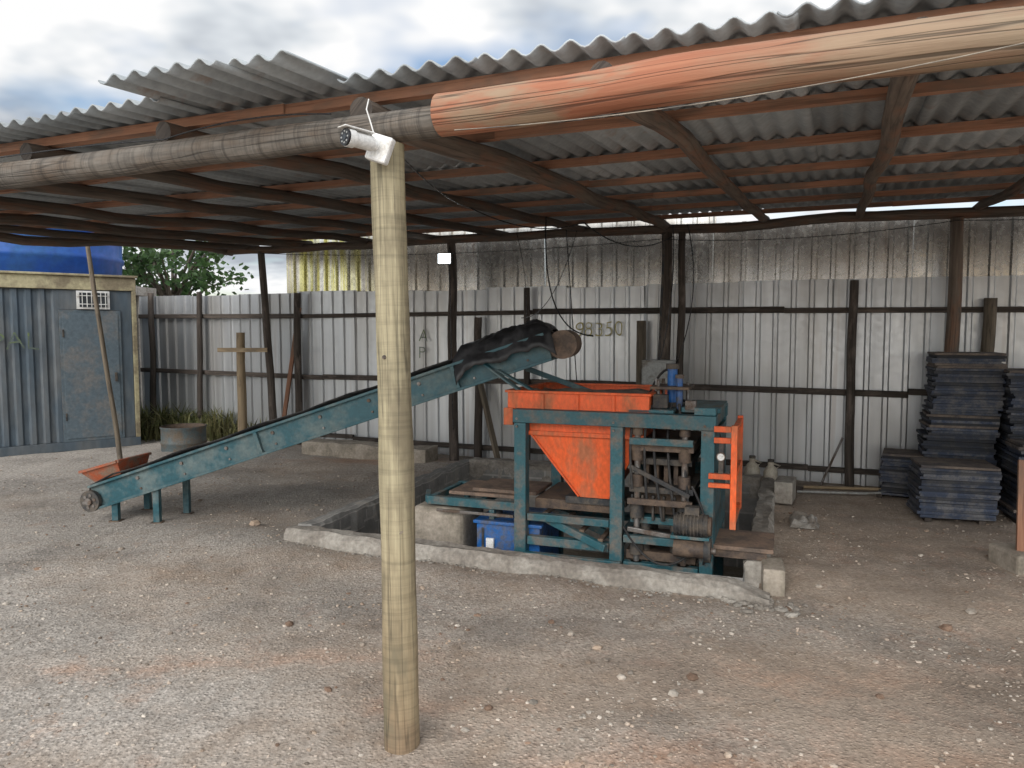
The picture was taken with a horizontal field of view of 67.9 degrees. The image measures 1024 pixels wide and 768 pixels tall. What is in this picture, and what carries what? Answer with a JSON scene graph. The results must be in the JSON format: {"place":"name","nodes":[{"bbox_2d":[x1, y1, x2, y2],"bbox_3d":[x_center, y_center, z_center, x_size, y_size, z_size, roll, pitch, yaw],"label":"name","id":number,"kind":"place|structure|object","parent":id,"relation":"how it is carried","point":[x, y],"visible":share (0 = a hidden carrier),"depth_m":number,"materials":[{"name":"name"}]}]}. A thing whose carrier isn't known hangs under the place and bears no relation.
{"place":"outdoors","nodes":[
{"label":"outdoors","id":0,"kind":"place"},
{"bbox_2d":[0,439,1023,767],"bbox_3d":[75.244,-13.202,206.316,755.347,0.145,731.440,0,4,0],"label":"ground","id":1,"kind":"structure","parent":0,"point":[828,709],"depth_m":3.82,"materials":[{"name":"grey gravel"}]},
{"bbox_2d":[0,270,140,456],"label":"shipping container office","id":2,"kind":"structure","parent":1,"relation":"on","point":[35,400],"depth_m":9.95,"materials":[{"name":"grey paint"}]},
{"bbox_2d":[58,310,124,442],"bbox_3d":[-5.595,-0.112,10.146,0.730,1.737,0.058,-3,5,-39],"label":"door","id":3,"kind":"structure","parent":2,"relation":"in","point":[87,416],"depth_m":10.12,"materials":[{"name":"metal"}]},
{"bbox_2d":[76,291,109,308],"bbox_3d":[-5.560,-1.115,10.094,0.390,0.240,0.055,-3,5,-39],"label":"window","id":4,"kind":"structure","parent":2,"relation":"in","point":[84,299],"depth_m":10.06,"materials":[{"name":"white plastic"}]},
{"bbox_2d":[0,225,155,442],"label":"shed","id":5,"kind":"structure","parent":1,"relation":"on","point":[107,260],"depth_m":10.71,"materials":[{"name":"blue plastic"}]},
{"bbox_2d":[160,423,206,451],"bbox_3d":[-4.350,0.726,10.078,0.577,0.350,0.580,0,4,0],"label":"cut metal drum","id":6,"kind":"object","parent":1,"relation":"on","point":[177,437],"visible":0.93,"depth_m":9.85,"materials":[{"name":"paint"}]},
{"bbox_2d":[122,240,253,295],"bbox_3d":[-6.240,-1.374,14.289,2.734,4.108,2.837,0,4,0],"label":"leafy tree","id":7,"kind":"object","parent":1,"relation":"on","point":[140,265],"visible":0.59,"depth_m":14.12,"materials":[{"name":"green plant"}]},
{"bbox_2d":[123,251,209,283],"bbox_3d":[-6.600,-2.149,13.882,4.805,2.311,0.016,0,4,0],"label":"power line","id":8,"kind":"object","parent":7,"relation":"attached to","point":[182,265],"visible":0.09,"depth_m":13.87,"materials":[{"name":"black plastic"}]},
{"bbox_2d":[140,401,266,441],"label":"weeds","id":9,"kind":"object","parent":1,"relation":"on","point":[215,429],"visible":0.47,"depth_m":11.08,"materials":[{"name":"green plant"}]},
{"bbox_2d":[217,333,267,430],"bbox_3d":[-3.570,0.143,10.174,0.660,1.660,0.165,0,4,0],"label":"wooden cross","id":10,"kind":"object","parent":1,"relation":"on","point":[240,349],"visible":0.76,"depth_m":10.13,"materials":[{"name":"brown wood"}]},
{"bbox_2d":[78,319,590,523],"bbox_3d":[-1.417,0.332,6.016,4.364,1.683,0.712,1,4,9],"label":"belt conveyor","id":11,"kind":"object","parent":1,"relation":"on","point":[506,352],"visible":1,"depth_m":5.89,"materials":[{"name":"teal metal"}]},
{"bbox_2d":[302,438,437,462],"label":"concrete kerb","id":12,"kind":"structure","parent":1,"relation":"on","point":[345,448],"depth_m":9.50,"materials":[{"name":"grey concrete"}]},
{"bbox_2d":[0,0,1023,754],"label":"timber shed","id":13,"kind":"structure","parent":1,"relation":"on","point":[838,104],"depth_m":3.50,"materials":[{"name":"brown wood"}]},
{"bbox_2d":[338,99,395,164],"bbox_3d":[-0.511,-0.886,2.639,0.206,0.233,0.099,-3,5,-40],"label":"security camera","id":14,"kind":"object","parent":13,"relation":"attached to","point":[378,148],"visible":1,"depth_m":2.63,"materials":[{"name":"white plastic"}]},
{"bbox_2d":[438,253,452,264],"bbox_3d":[-0.774,-1.484,9.021,0.180,0.130,0.132,2,4,23],"label":"floodlight","id":15,"kind":"object","parent":13,"relation":"attached to","point":[445,258],"visible":1,"depth_m":8.96,"materials":[{"name":"metal"}]},
{"bbox_2d":[283,457,774,604],"bbox_3d":[0.458,1.423,6.553,3.406,0.923,3.335,1,4,20],"label":"machine pit","id":16,"kind":"object","parent":1,"relation":"on","point":[352,527],"visible":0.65,"depth_m":5.44,"materials":[{"name":"concrete"}]},
{"bbox_2d":[415,496,482,546],"bbox_3d":[-0.494,1.417,5.894,0.440,1.030,0.480,1,4,20],"label":"concrete pedestal","id":17,"kind":"object","parent":16,"relation":"on","point":[431,523],"visible":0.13,"depth_m":5.65,"materials":[{"name":"grey concrete"}]},
{"bbox_2d":[425,363,774,575],"bbox_3d":[0.558,0.898,5.555,2.577,2.115,1.145,1,4,20],"label":"block making machine","id":18,"kind":"object","parent":16,"relation":"on","point":[597,443],"visible":0.91,"depth_m":5.16,"materials":[{"name":"teal paint"}]},
{"bbox_2d":[744,455,761,474],"bbox_3d":[2.474,0.890,7.833,0.156,0.305,0.158,-1,4,-18],"label":"plastic jug","id":19,"kind":"object","parent":16,"relation":"on","point":[752,466],"visible":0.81,"depth_m":7.79,"materials":[{"name":"plastic"}]},
{"bbox_2d":[763,459,779,479],"bbox_3d":[2.651,0.908,7.783,0.146,0.275,0.140,-1,4,-19],"label":"plastic jug","id":20,"kind":"object","parent":16,"relation":"on","point":[770,470],"visible":0.73,"depth_m":7.74,"materials":[{"name":"plastic"}]},
{"bbox_2d":[277,540,807,617],"bbox_3d":[-0.023,1.228,4.871,3.608,0.099,0.341,1,4,17],"label":"spilled cement rubble","id":21,"kind":"object","parent":1,"relation":"on","point":[756,605],"visible":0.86,"depth_m":4.45,"materials":[{"name":"grey concrete"}]},
{"bbox_2d":[138,216,1023,486],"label":"corrugated metal fence","id":22,"kind":"object","parent":1,"relation":"on","point":[803,356],"visible":0.67,"depth_m":8.55,"materials":[{"name":"metal"}]},
{"bbox_2d":[641,234,675,429],"bbox_3d":[1.540,-0.272,7.980,0.320,2.601,0.232,2,4,23],"label":"electrical cabinet","id":23,"kind":"object","parent":1,"relation":"on","point":[652,370],"visible":0.23,"depth_m":7.94,"materials":[{"name":"metal"}]},
{"bbox_2d":[761,557,785,596],"bbox_3d":[1.630,1.203,4.751,0.130,0.170,0.280,1,4,15],"label":"concrete block","id":24,"kind":"object","parent":1,"relation":"on","point":[773,574],"depth_m":4.62,"materials":[{"name":"grey concrete"}]},
{"bbox_2d":[774,475,795,504],"bbox_3d":[2.531,0.979,7.042,0.160,0.200,0.340,2,5,26],"label":"concrete block","id":25,"kind":"object","parent":1,"relation":"on","point":[784,489],"depth_m":6.90,"materials":[{"name":"grey concrete"}]},
{"bbox_2d":[789,511,819,529],"bbox_3d":[2.399,1.102,6.245,0.232,0.068,0.428,1,4,18],"label":"empty cement bag","id":26,"kind":"object","parent":1,"relation":"on","point":[800,519],"visible":1,"depth_m":6.16,"materials":[{"name":"paper"}]},
{"bbox_2d":[796,485,880,490],"bbox_3d":[3.380,1.034,7.427,1.521,0.075,0.212,1,4,20],"label":"wooden plank","id":27,"kind":"object","parent":1,"relation":"on","point":[837,488],"visible":0.34,"depth_m":7.51,"materials":[{"name":"wood"}]},
{"bbox_2d":[797,437,884,494],"bbox_3d":[3.411,0.816,7.501,1.285,0.510,0.562,0,4,0],"label":"loose pipe","id":28,"kind":"object","parent":1,"relation":"on","point":[824,477],"visible":0.71,"depth_m":7.35,"materials":[{"name":"metal"}]},
{"bbox_2d":[876,448,923,497],"bbox_3d":[3.788,0.867,7.339,0.466,0.427,0.442,2,5,30],"label":"pallet board stack","id":29,"kind":"object","parent":1,"relation":"on","point":[894,467],"visible":0.65,"depth_m":7.21,"materials":[{"name":"blue wood"}]},
{"bbox_2d":[906,456,1001,524],"bbox_3d":[3.765,0.904,6.500,0.634,0.472,0.513,1,4,17],"label":"pallet board stack","id":30,"kind":"object","parent":1,"relation":"on","point":[955,488],"visible":1,"depth_m":6.30,"materials":[{"name":"blue wood"}]},
{"bbox_2d":[916,351,1007,489],"bbox_3d":[4.170,0.401,7.101,0.666,1.391,0.524,2,4,20],"label":"pallet board stack","id":31,"kind":"object","parent":30,"relation":"on","point":[959,413],"visible":0.71,"depth_m":6.88,"materials":[{"name":"wood"}]},
{"bbox_2d":[988,543,1023,575],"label":"concrete footing","id":32,"kind":"object","parent":1,"relation":"on","point":[1008,557],"visible":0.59,"depth_m":5.00,"materials":[{"name":"grey concrete"}]},
{"bbox_2d":[1015,460,1023,550],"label":"timber stake","id":33,"kind":"object","parent":32,"relation":"on","point":[1020,514],"visible":0.8,"depth_m":4.99,"materials":[{"name":"brown wood"}]},
{"bbox_2d":[998,438,1023,522],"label":"pallet board stack","id":34,"kind":"object","parent":1,"relation":"on","point":[1013,454],"visible":0.65,"depth_m":6.40,"materials":[{"name":"wood"}]},
{"bbox_2d":[994,368,1023,499],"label":"pallet board stack","id":35,"kind":"object","parent":34,"relation":"on","point":[1012,420],"visible":0.35,"depth_m":6.66,"materials":[{"name":"wood"}]},
{"bbox_2d":[0,0,1023,295],"label":"sky","id":36,"kind":"structure","parent":0,"point":[54,54],"materials":[{"name":"white"}]}
]}

